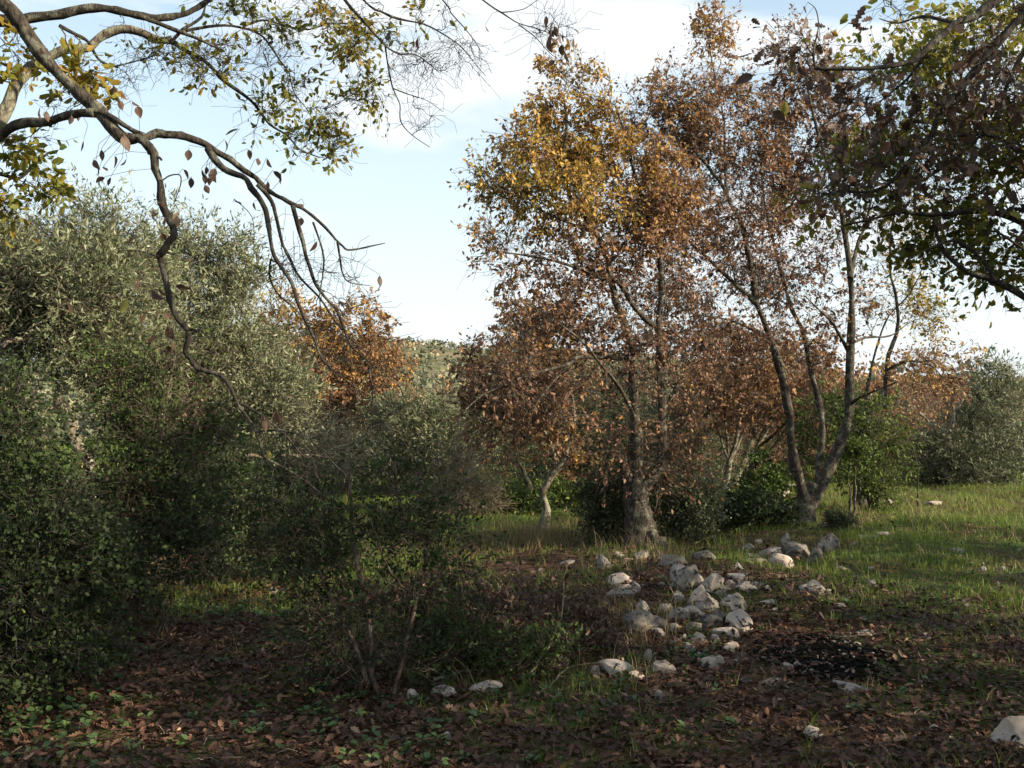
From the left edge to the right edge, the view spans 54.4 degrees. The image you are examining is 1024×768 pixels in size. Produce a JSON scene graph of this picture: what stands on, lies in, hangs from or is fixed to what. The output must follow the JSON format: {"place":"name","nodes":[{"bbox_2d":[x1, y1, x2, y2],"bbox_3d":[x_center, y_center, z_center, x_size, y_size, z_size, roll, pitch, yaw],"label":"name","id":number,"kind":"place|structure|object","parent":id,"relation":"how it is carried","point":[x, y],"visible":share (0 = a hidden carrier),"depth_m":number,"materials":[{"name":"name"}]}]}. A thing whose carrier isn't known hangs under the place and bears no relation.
{"place":"outdoors","nodes":[
{"label":"outdoors","id":0,"kind":"place"},
{"bbox_2d":[0,342,1023,767],"bbox_3d":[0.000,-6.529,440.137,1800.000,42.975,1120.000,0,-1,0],"label":"ground","id":1,"kind":"structure","parent":0,"point":[662,592],"depth_m":6.15,"materials":[{"name":"brown soil"}]},
{"bbox_2d":[0,242,61,420],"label":"olive tree","id":2,"kind":"object","parent":1,"relation":"on","point":[17,374],"visible":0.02,"depth_m":12.15,"materials":[{"name":"green plant"}]},
{"bbox_2d":[0,338,131,638],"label":"evergreen shrub","id":3,"kind":"object","parent":1,"relation":"on","point":[21,477],"visible":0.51,"depth_m":5.91,"materials":[{"name":"green plant"}]},
{"bbox_2d":[0,468,181,715],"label":"evergreen shrub","id":4,"kind":"object","parent":1,"relation":"on","point":[33,651],"visible":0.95,"depth_m":5.43,"materials":[{"name":"green plant"}]},
{"bbox_2d":[0,162,220,517],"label":"olive tree","id":5,"kind":"object","parent":1,"relation":"on","point":[43,281],"visible":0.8,"depth_m":8.24,"materials":[{"name":"green plant"}]},
{"bbox_2d":[34,309,267,629],"bbox_3d":[-2.662,0.598,7.224,1.634,2.336,1.446,0,-1,0],"label":"evergreen shrub","id":6,"kind":"object","parent":1,"relation":"on","point":[114,371],"visible":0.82,"depth_m":7.18,"materials":[{"name":"green plant"}]},
{"bbox_2d":[130,542,191,589],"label":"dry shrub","id":7,"kind":"object","parent":1,"relation":"on","point":[160,559],"visible":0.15,"depth_m":8.54,"materials":[{"name":"green plant"}]},
{"bbox_2d":[91,183,345,554],"bbox_3d":[-3.126,-0.128,10.528,2.678,4.027,1.950,0,-1,0],"label":"olive tree","id":8,"kind":"object","parent":1,"relation":"on","point":[239,337],"visible":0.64,"depth_m":10.40,"materials":[{"name":"green plant"}]},
{"bbox_2d":[135,428,321,588],"bbox_3d":[-2.614,1.084,8.977,1.862,1.488,1.353,1,-1,-35],"label":"evergreen shrub","id":9,"kind":"object","parent":1,"relation":"on","point":[242,559],"visible":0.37,"depth_m":8.94,"materials":[{"name":"green plant"}]},
{"bbox_2d":[145,398,368,522],"bbox_3d":[-3.292,0.858,13.045,2.821,2.056,2.050,0,-1,0],"label":"olive tree","id":10,"kind":"object","parent":1,"relation":"on","point":[241,465],"visible":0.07,"depth_m":12.85,"materials":[{"name":"green plant"}]},
{"bbox_2d":[0,0,600,519],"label":"overhanging oak","id":11,"kind":"object","parent":1,"relation":"on","point":[84,86],"visible":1,"depth_m":4.21,"materials":[{"name":"green plant"}]},
{"bbox_2d":[230,501,389,578],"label":"green shrub","id":12,"kind":"object","parent":1,"relation":"on","point":[365,558],"visible":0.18,"depth_m":9.47,"materials":[{"name":"green plant"}]},
{"bbox_2d":[243,399,402,523],"bbox_3d":[-2.329,0.970,11.936,2.055,1.622,1.659,0,-1,-30],"label":"bare shrub","id":13,"kind":"object","parent":1,"relation":"on","point":[343,443],"visible":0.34,"depth_m":11.97,"materials":[{"name":"brown plant"}]},
{"bbox_2d":[254,276,425,491],"bbox_3d":[-3.131,0.001,17.981,3.416,3.982,2.034,0,-1,0],"label":"oak tree","id":14,"kind":"object","parent":1,"relation":"on","point":[347,373],"visible":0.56,"depth_m":17.83,"materials":[{"name":"brown plant"}]},
{"bbox_2d":[223,419,507,705],"bbox_3d":[-0.867,1.003,5.877,1.689,1.622,1.167,0,-1,0],"label":"evergreen shrub","id":15,"kind":"object","parent":1,"relation":"on","point":[311,510],"visible":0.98,"depth_m":5.79,"materials":[{"name":"green plant"}]},
{"bbox_2d":[307,395,424,492],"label":"undergrowth shrub","id":16,"kind":"object","parent":1,"relation":"on","point":[358,462],"visible":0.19,"depth_m":17.74,"materials":[{"name":"green plant"}]},
{"bbox_2d":[307,392,438,482],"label":"olive tree","id":17,"kind":"object","parent":1,"relation":"on","point":[364,444],"visible":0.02,"depth_m":19.76,"materials":[{"name":"green plant"}]},
{"bbox_2d":[347,371,485,496],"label":"olive tree","id":18,"kind":"object","parent":1,"relation":"on","point":[445,412],"visible":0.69,"depth_m":16.76,"materials":[{"name":"green plant"}]},
{"bbox_2d":[376,372,470,463],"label":"undergrowth shrub","id":19,"kind":"object","parent":1,"relation":"on","point":[417,384],"visible":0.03,"depth_m":22.30,"materials":[{"name":"green plant"}]},
{"bbox_2d":[396,366,483,421],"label":"bushy tree","id":20,"kind":"object","parent":1,"relation":"on","point":[449,387],"visible":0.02,"depth_m":29.74,"materials":[{"name":"plant"}]},
{"bbox_2d":[430,684,456,697],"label":"rock","id":21,"kind":"object","parent":1,"relation":"on","point":[443,690],"visible":0.77,"depth_m":5.57,"materials":[{"name":"stone"}]},
{"bbox_2d":[408,427,516,515],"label":"evergreen shrub","id":22,"kind":"object","parent":1,"relation":"on","point":[472,489],"visible":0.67,"depth_m":13.92,"materials":[{"name":"green plant"}]},
{"bbox_2d":[421,376,521,476],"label":"undergrowth shrub","id":23,"kind":"object","parent":1,"relation":"on","point":[497,445],"visible":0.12,"depth_m":20.90,"materials":[{"name":"green plant"}]},
{"bbox_2d":[469,680,502,691],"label":"rock","id":24,"kind":"object","parent":1,"relation":"on","point":[495,684],"visible":0.72,"depth_m":5.67,"materials":[{"name":"stone"}]},
{"bbox_2d":[427,383,549,467],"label":"olive tree","id":25,"kind":"object","parent":1,"relation":"on","point":[502,447],"visible":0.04,"depth_m":23.66,"materials":[{"name":"green plant"}]},
{"bbox_2d":[379,566,611,683],"bbox_3d":[-0.135,1.429,5.972,1.502,0.671,0.912,0,-1,24],"label":"bramble shrub","id":26,"kind":"object","parent":1,"relation":"on","point":[473,641],"visible":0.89,"depth_m":5.92,"materials":[{"name":"green plant"}]},
{"bbox_2d":[0,569,1008,767],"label":"weeds","id":27,"kind":"object","parent":1,"relation":"on","point":[32,718],"visible":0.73,"depth_m":5.09,"materials":[{"name":"green plant"}]},
{"bbox_2d":[0,348,1020,440],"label":"valley wood","id":28,"kind":"object","parent":1,"relation":"on","point":[443,367],"depth_m":37.22,"materials":[{"name":"plant"}]},
{"bbox_2d":[0,562,1023,767],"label":"leaf litter","id":29,"kind":"object","parent":1,"relation":"on","point":[645,744],"visible":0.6,"depth_m":5.34,"materials":[{"name":"brown plant"}]},
{"bbox_2d":[2,334,1023,433],"bbox_3d":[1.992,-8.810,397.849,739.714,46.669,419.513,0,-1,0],"label":"hillside scrub","id":30,"kind":"object","parent":1,"relation":"on","point":[423,361],"visible":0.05,"depth_m":432.65,"materials":[{"name":"green plant"}]},
{"bbox_2d":[465,475,562,514],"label":"green shrub","id":31,"kind":"object","parent":1,"relation":"on","point":[522,499],"visible":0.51,"depth_m":14.34,"materials":[{"name":"green plant"}]},
{"bbox_2d":[9,526,1023,767],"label":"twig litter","id":32,"kind":"object","parent":1,"relation":"on","point":[585,670],"visible":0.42,"depth_m":5.68,"materials":[{"name":"brown plant"}]},
{"bbox_2d":[407,548,629,672],"bbox_3d":[0.024,1.412,6.420,1.491,0.715,1.204,0,-1,0],"label":"bramble shrub","id":33,"kind":"object","parent":1,"relation":"on","point":[592,624],"visible":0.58,"depth_m":6.37,"materials":[{"name":"green plant"}]},
{"bbox_2d":[25,468,1023,621],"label":"grass","id":34,"kind":"structure","parent":1,"relation":"on","point":[952,518],"depth_m":10.67,"materials":[{"name":"green plant"}]},
{"bbox_2d":[473,410,582,497],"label":"olive tree","id":35,"kind":"object","parent":1,"relation":"on","point":[527,481],"visible":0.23,"depth_m":16.47,"materials":[{"name":"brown plant"}]},
{"bbox_2d":[40,482,1023,592],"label":"leaf litter","id":36,"kind":"object","parent":1,"relation":"on","point":[531,574],"visible":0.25,"depth_m":9.78,"materials":[{"name":"brown plant"}]},
{"bbox_2d":[436,286,629,531],"bbox_3d":[0.273,0.332,12.548,2.466,3.181,1.702,1,-1,-39],"label":"oak tree","id":37,"kind":"object","parent":1,"relation":"on","point":[555,471],"visible":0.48,"depth_m":12.36,"materials":[{"name":"brown plant"}]},
{"bbox_2d":[525,583,563,677],"bbox_3d":[0.188,1.472,5.927,0.253,0.552,0.117,0,-1,0],"label":"fallen stick","id":38,"kind":"object","parent":1,"relation":"on","point":[533,668],"visible":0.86,"depth_m":5.93,"materials":[{"name":"brown wood"}]},
{"bbox_2d":[503,384,597,482],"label":"undergrowth shrub","id":39,"kind":"object","parent":1,"relation":"on","point":[534,462],"visible":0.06,"depth_m":18.95,"materials":[{"name":"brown plant"}]},
{"bbox_2d":[103,473,1023,702],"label":"dry grass","id":40,"kind":"structure","parent":1,"relation":"on","point":[554,528],"depth_m":10.48,"materials":[{"name":"green plant"}]},
{"bbox_2d":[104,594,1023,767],"bbox_3d":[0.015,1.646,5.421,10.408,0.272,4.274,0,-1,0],"label":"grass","id":41,"kind":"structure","parent":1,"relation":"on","point":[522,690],"depth_m":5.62,"materials":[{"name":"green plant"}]},
{"bbox_2d":[531,472,597,509],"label":"green shrub","id":42,"kind":"object","parent":1,"relation":"on","point":[558,491],"visible":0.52,"depth_m":15.12,"materials":[{"name":"green plant"}]},
{"bbox_2d":[533,661,597,696],"bbox_3d":[0.289,1.685,5.787,0.123,0.084,0.785,-1,-1,33],"label":"fallen stick","id":43,"kind":"object","parent":1,"relation":"on","point":[556,679],"visible":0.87,"depth_m":5.81,"materials":[{"name":"brown wood"}]},
{"bbox_2d":[446,38,747,550],"bbox_3d":[0.919,-0.994,10.840,3.631,5.910,2.039,0,-1,-23],"label":"oak tree","id":44,"kind":"object","parent":1,"relation":"on","point":[577,169],"visible":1,"depth_m":10.88,"materials":[{"name":"brown plant"}]},
{"bbox_2d":[523,353,679,488],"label":"olive tree","id":45,"kind":"object","parent":1,"relation":"on","point":[588,436],"visible":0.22,"depth_m":16.82,"materials":[{"name":"brown plant"}]},
{"bbox_2d":[595,554,610,569],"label":"rock","id":46,"kind":"object","parent":1,"relation":"on","point":[600,559],"visible":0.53,"depth_m":9.22,"materials":[{"name":"stone"}]},
{"bbox_2d":[563,449,658,544],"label":"olive shrub","id":47,"kind":"object","parent":1,"relation":"on","point":[598,518],"visible":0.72,"depth_m":11.20,"materials":[{"name":"green plant"}]},
{"bbox_2d":[598,659,634,675],"bbox_3d":[0.625,1.699,5.880,0.227,0.153,0.149,0,-1,19],"label":"rock","id":48,"kind":"object","parent":1,"relation":"on","point":[607,665],"visible":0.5,"depth_m":5.84,"materials":[{"name":"stone"}]},
{"bbox_2d":[606,573,632,585],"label":"rock","id":49,"kind":"object","parent":1,"relation":"on","point":[618,578],"visible":0.63,"depth_m":8.44,"materials":[{"name":"stone"}]},
{"bbox_2d":[607,584,636,596],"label":"rock","id":50,"kind":"object","parent":1,"relation":"on","point":[628,588],"visible":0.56,"depth_m":8.03,"materials":[{"name":"stone"}]},
{"bbox_2d":[623,609,668,632],"bbox_3d":[0.944,1.708,6.906,0.338,0.269,0.216,0,-1,1],"label":"rock","id":51,"kind":"object","parent":1,"relation":"on","point":[636,618],"visible":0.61,"depth_m":6.87,"materials":[{"name":"stone"}]},
{"bbox_2d":[572,368,729,439],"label":"oak tree","id":52,"kind":"object","parent":1,"relation":"on","point":[650,391],"visible":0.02,"depth_m":26.90,"materials":[{"name":"brown plant"}]},
{"bbox_2d":[650,660,676,674],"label":"rock","id":53,"kind":"object","parent":1,"relation":"on","point":[660,664],"visible":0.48,"depth_m":5.92,"materials":[{"name":"stone"}]},
{"bbox_2d":[657,554,687,566],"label":"rock","id":54,"kind":"object","parent":1,"relation":"on","point":[665,560],"visible":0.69,"depth_m":8.97,"materials":[{"name":"stone"}]},
{"bbox_2d":[667,605,703,622],"bbox_3d":[1.238,1.696,7.136,0.245,0.232,0.211,0,-1,-12],"label":"rock","id":55,"kind":"object","parent":1,"relation":"on","point":[685,612],"visible":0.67,"depth_m":7.07,"materials":[{"name":"stone"}]},
{"bbox_2d":[669,563,703,590],"bbox_3d":[1.448,1.634,8.147,0.327,0.331,0.203,0,-1,13],"label":"rock","id":56,"kind":"object","parent":1,"relation":"on","point":[680,574],"visible":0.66,"depth_m":8.09,"materials":[{"name":"stone"}]},
{"bbox_2d":[644,446,738,544],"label":"olive shrub","id":57,"kind":"object","parent":1,"relation":"on","point":[685,517],"visible":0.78,"depth_m":11.29,"materials":[{"name":"green plant"}]},
{"bbox_2d":[621,376,761,488],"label":"olive tree","id":58,"kind":"object","parent":1,"relation":"on","point":[718,461],"visible":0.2,"depth_m":17.81,"materials":[{"name":"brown plant"}]},
{"bbox_2d":[686,584,704,605],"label":"rock","id":59,"kind":"object","parent":1,"relation":"on","point":[698,591],"visible":0.5,"depth_m":7.52,"materials":[{"name":"stone"}]},
{"bbox_2d":[692,550,715,560],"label":"rock","id":60,"kind":"object","parent":1,"relation":"on","point":[705,554],"visible":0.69,"depth_m":9.27,"materials":[{"name":"stone"}]},
{"bbox_2d":[695,593,719,611],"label":"rock","id":61,"kind":"object","parent":1,"relation":"on","point":[707,601],"visible":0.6,"depth_m":7.36,"materials":[{"name":"stone"}]},
{"bbox_2d":[695,614,722,627],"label":"rock","id":62,"kind":"object","parent":1,"relation":"on","point":[714,619],"visible":0.62,"depth_m":7.01,"materials":[{"name":"stone"}]},
{"bbox_2d":[699,573,723,590],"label":"rock","id":63,"kind":"object","parent":1,"relation":"on","point":[714,580],"visible":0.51,"depth_m":7.95,"materials":[{"name":"stone"}]},
{"bbox_2d":[701,655,724,668],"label":"rock","id":64,"kind":"object","parent":1,"relation":"on","point":[712,659],"visible":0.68,"depth_m":6.08,"materials":[{"name":"stone"}]},
{"bbox_2d":[711,627,738,638],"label":"rock","id":65,"kind":"object","parent":1,"relation":"on","point":[727,631],"visible":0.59,"depth_m":6.78,"materials":[{"name":"stone"}]},
{"bbox_2d":[719,593,747,611],"bbox_3d":[1.639,1.651,7.378,0.219,0.196,0.148,0,-1,9],"label":"rock","id":66,"kind":"object","parent":1,"relation":"on","point":[734,601],"visible":0.66,"depth_m":7.35,"materials":[{"name":"stone"}]},
{"bbox_2d":[727,572,747,581],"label":"rock","id":67,"kind":"object","parent":1,"relation":"on","point":[738,575],"visible":0.5,"depth_m":8.26,"materials":[{"name":"stone"}]},
{"bbox_2d":[725,609,752,631],"bbox_3d":[1.605,1.708,7.013,0.198,0.232,0.194,0,-1,-14],"label":"rock","id":68,"kind":"object","parent":1,"relation":"on","point":[733,618],"visible":0.57,"depth_m":6.98,"materials":[{"name":"stone"}]},
{"bbox_2d":[667,302,817,492],"bbox_3d":[3.903,0.260,17.041,2.666,3.358,2.001,0,-1,0],"label":"oak tree","id":69,"kind":"object","parent":1,"relation":"on","point":[737,440],"visible":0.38,"depth_m":16.87,"materials":[{"name":"brown plant"}]},
{"bbox_2d":[686,377,803,482],"bbox_3d":[4.518,0.757,19.601,2.572,2.448,1.816,0,-1,0],"label":"undergrowth shrub","id":70,"kind":"object","parent":1,"relation":"on","point":[754,444],"visible":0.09,"depth_m":19.49,"materials":[{"name":"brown plant"}]},
{"bbox_2d":[733,581,758,591],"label":"rock","id":71,"kind":"object","parent":1,"relation":"on","point":[743,586],"visible":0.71,"depth_m":7.83,"materials":[{"name":"stone"}]},
{"bbox_2d":[703,481,806,534],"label":"green shrub","id":72,"kind":"object","parent":1,"relation":"on","point":[747,505],"visible":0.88,"depth_m":12.01,"materials":[{"name":"green plant"}]},
{"bbox_2d":[604,0,911,525],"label":"oak tree","id":73,"kind":"object","parent":1,"relation":"on","point":[811,493],"visible":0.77,"depth_m":12.95,"materials":[{"name":"brown plant"}]},
{"bbox_2d":[718,443,813,504],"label":"green shrub","id":74,"kind":"object","parent":1,"relation":"on","point":[771,478],"visible":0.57,"depth_m":14.38,"materials":[{"name":"green plant"}]},
{"bbox_2d":[758,547,781,555],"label":"rock","id":75,"kind":"object","parent":1,"relation":"on","point":[769,551],"visible":0.45,"depth_m":10.15,"materials":[{"name":"stone"}]},
{"bbox_2d":[712,322,845,485],"bbox_3d":[5.098,0.398,19.037,2.548,3.212,1.865,0,-1,0],"label":"oak tree","id":76,"kind":"object","parent":1,"relation":"on","point":[829,370],"visible":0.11,"depth_m":18.88,"materials":[{"name":"brown plant"}]},
{"bbox_2d":[768,553,793,568],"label":"rock","id":77,"kind":"object","parent":1,"relation":"on","point":[786,560],"visible":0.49,"depth_m":9.21,"materials":[{"name":"stone"}]},
{"bbox_2d":[718,356,859,482],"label":"oak tree","id":78,"kind":"object","parent":1,"relation":"on","point":[779,412],"visible":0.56,"depth_m":15.89,"materials":[{"name":"brown plant"}]},
{"bbox_2d":[747,377,833,477],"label":"undergrowth shrub","id":79,"kind":"object","parent":1,"relation":"on","point":[809,453],"visible":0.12,"depth_m":20.96,"materials":[{"name":"green plant"}]},
{"bbox_2d":[781,541,809,560],"bbox_3d":[2.836,1.701,9.902,0.291,0.278,0.226,0,-1,-3],"label":"rock","id":80,"kind":"object","parent":1,"relation":"on","point":[792,549],"visible":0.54,"depth_m":9.82,"materials":[{"name":"stone"}]},
{"bbox_2d":[797,579,826,594],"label":"rock","id":81,"kind":"object","parent":1,"relation":"on","point":[811,584],"visible":0.62,"depth_m":7.83,"materials":[{"name":"stone"}]},
{"bbox_2d":[803,725,822,737],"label":"rock","id":82,"kind":"object","parent":1,"relation":"on","point":[809,729],"visible":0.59,"depth_m":4.92,"materials":[{"name":"stone"}]},
{"bbox_2d":[806,546,821,563],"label":"rock","id":83,"kind":"object","parent":1,"relation":"on","point":[816,551],"visible":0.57,"depth_m":9.67,"materials":[{"name":"stone"}]},
{"bbox_2d":[763,638,882,680],"bbox_3d":[1.956,1.720,6.249,0.851,0.034,0.805,1,-1,-39],"label":"burnt patch","id":84,"kind":"object","parent":1,"relation":"on","point":[786,653],"visible":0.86,"depth_m":6.27,"materials":[{"name":"soil"}]},
{"bbox_2d":[759,634,889,678],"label":"ash flecks","id":85,"kind":"object","parent":84,"relation":"on","point":[843,654],"visible":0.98,"depth_m":6.19,"materials":[{"name":"grey"}]},
{"bbox_2d":[745,632,901,684],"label":"charcoal bits","id":86,"kind":"object","parent":1,"relation":"on","point":[813,656],"visible":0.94,"depth_m":6.24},
{"bbox_2d":[817,533,839,551],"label":"rock","id":87,"kind":"object","parent":1,"relation":"on","point":[829,541],"visible":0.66,"depth_m":10.26,"materials":[{"name":"stone"}]},
{"bbox_2d":[781,389,883,466],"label":"undergrowth shrub","id":88,"kind":"object","parent":1,"relation":"on","point":[837,429],"visible":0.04,"depth_m":23.84,"materials":[{"name":"green plant"}]},
{"bbox_2d":[783,362,895,450],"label":"oak tree","id":89,"kind":"object","parent":1,"relation":"on","point":[857,374],"visible":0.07,"depth_m":25.83,"materials":[{"name":"brown plant"}]},
{"bbox_2d":[819,504,861,531],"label":"heath shrub","id":90,"kind":"object","parent":1,"relation":"on","point":[839,517],"visible":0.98,"depth_m":11.54,"materials":[{"name":"green plant"}]},
{"bbox_2d":[832,680,871,693],"bbox_3d":[1.940,1.734,5.704,0.236,0.068,0.198,0,-1,14],"label":"rock","id":91,"kind":"object","parent":1,"relation":"on","point":[849,686],"visible":0.73,"depth_m":5.64,"materials":[{"name":"stone"}]},
{"bbox_2d":[824,433,881,520],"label":"sapling","id":92,"kind":"object","parent":1,"relation":"on","point":[856,452],"visible":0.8,"depth_m":13.15,"materials":[{"name":"green plant"}]},
{"bbox_2d":[775,367,936,510],"bbox_3d":[5.017,0.804,14.539,2.351,2.130,1.491,0,-1,0],"label":"bay shrub","id":93,"kind":"object","parent":1,"relation":"on","point":[872,485],"visible":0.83,"depth_m":14.41,"materials":[{"name":"green plant"}]},
{"bbox_2d":[817,376,925,463],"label":"undergrowth shrub","id":94,"kind":"object","parent":1,"relation":"on","point":[890,410],"visible":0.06,"depth_m":25.05,"materials":[{"name":"green plant"}]},
{"bbox_2d":[735,0,1023,328],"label":"overhanging oak","id":95,"kind":"object","parent":1,"relation":"on","point":[950,102],"visible":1,"depth_m":5.34,"materials":[{"name":"green plant"}]},
{"bbox_2d":[904,439,920,510],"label":"sapling","id":96,"kind":"object","parent":1,"relation":"on","point":[917,482],"visible":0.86,"depth_m":14.44,"materials":[{"name":"green plant"}]},
{"bbox_2d":[843,174,987,506],"bbox_3d":[6.231,-0.698,15.374,2.014,5.352,1.795,0,-1,0],"label":"oak tree","id":97,"kind":"object","parent":1,"relation":"on","point":[925,368],"visible":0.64,"depth_m":15.39,"materials":[{"name":"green plant"}]},
{"bbox_2d":[867,376,970,470],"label":"undergrowth shrub","id":98,"kind":"object","parent":1,"relation":"on","point":[930,406],"visible":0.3,"depth_m":22.98,"materials":[{"name":"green plant"}]},
{"bbox_2d":[860,362,982,444],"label":"oak tree","id":99,"kind":"object","parent":1,"relation":"on","point":[892,389],"visible":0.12,"depth_m":26.79,"materials":[{"name":"brown plant"}]},
{"bbox_2d":[897,394,986,438],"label":"undergrowth shrub","id":100,"kind":"object","parent":1,"relation":"on","point":[939,415],"visible":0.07,"depth_m":26.01,"materials":[{"name":"green plant"}]},
{"bbox_2d":[895,338,1023,487],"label":"olive tree","id":101,"kind":"object","parent":1,"relation":"on","point":[980,461],"visible":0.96,"depth_m":18.86,"materials":[{"name":"green plant"}]},
{"bbox_2d":[979,390,1023,472],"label":"undergrowth shrub","id":102,"kind":"object","parent":1,"relation":"on","point":[1021,445],"visible":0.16,"depth_m":21.91,"materials":[{"name":"green plant"}]},
{"bbox_2d":[990,716,1023,747],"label":"rock","id":103,"kind":"object","parent":1,"relation":"on","point":[1007,728],"visible":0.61,"depth_m":4.82,"materials":[{"name":"stone"}]},
{"bbox_2d":[0,433,1023,479],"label":"grass","id":104,"kind":"structure","parent":0,"point":[810,469],"depth_m":23.44,"materials":[{"name":"green plant"}]},
{"bbox_2d":[0,0,1023,380],"label":"sky","id":105,"kind":"structure","parent":0,"point":[402,198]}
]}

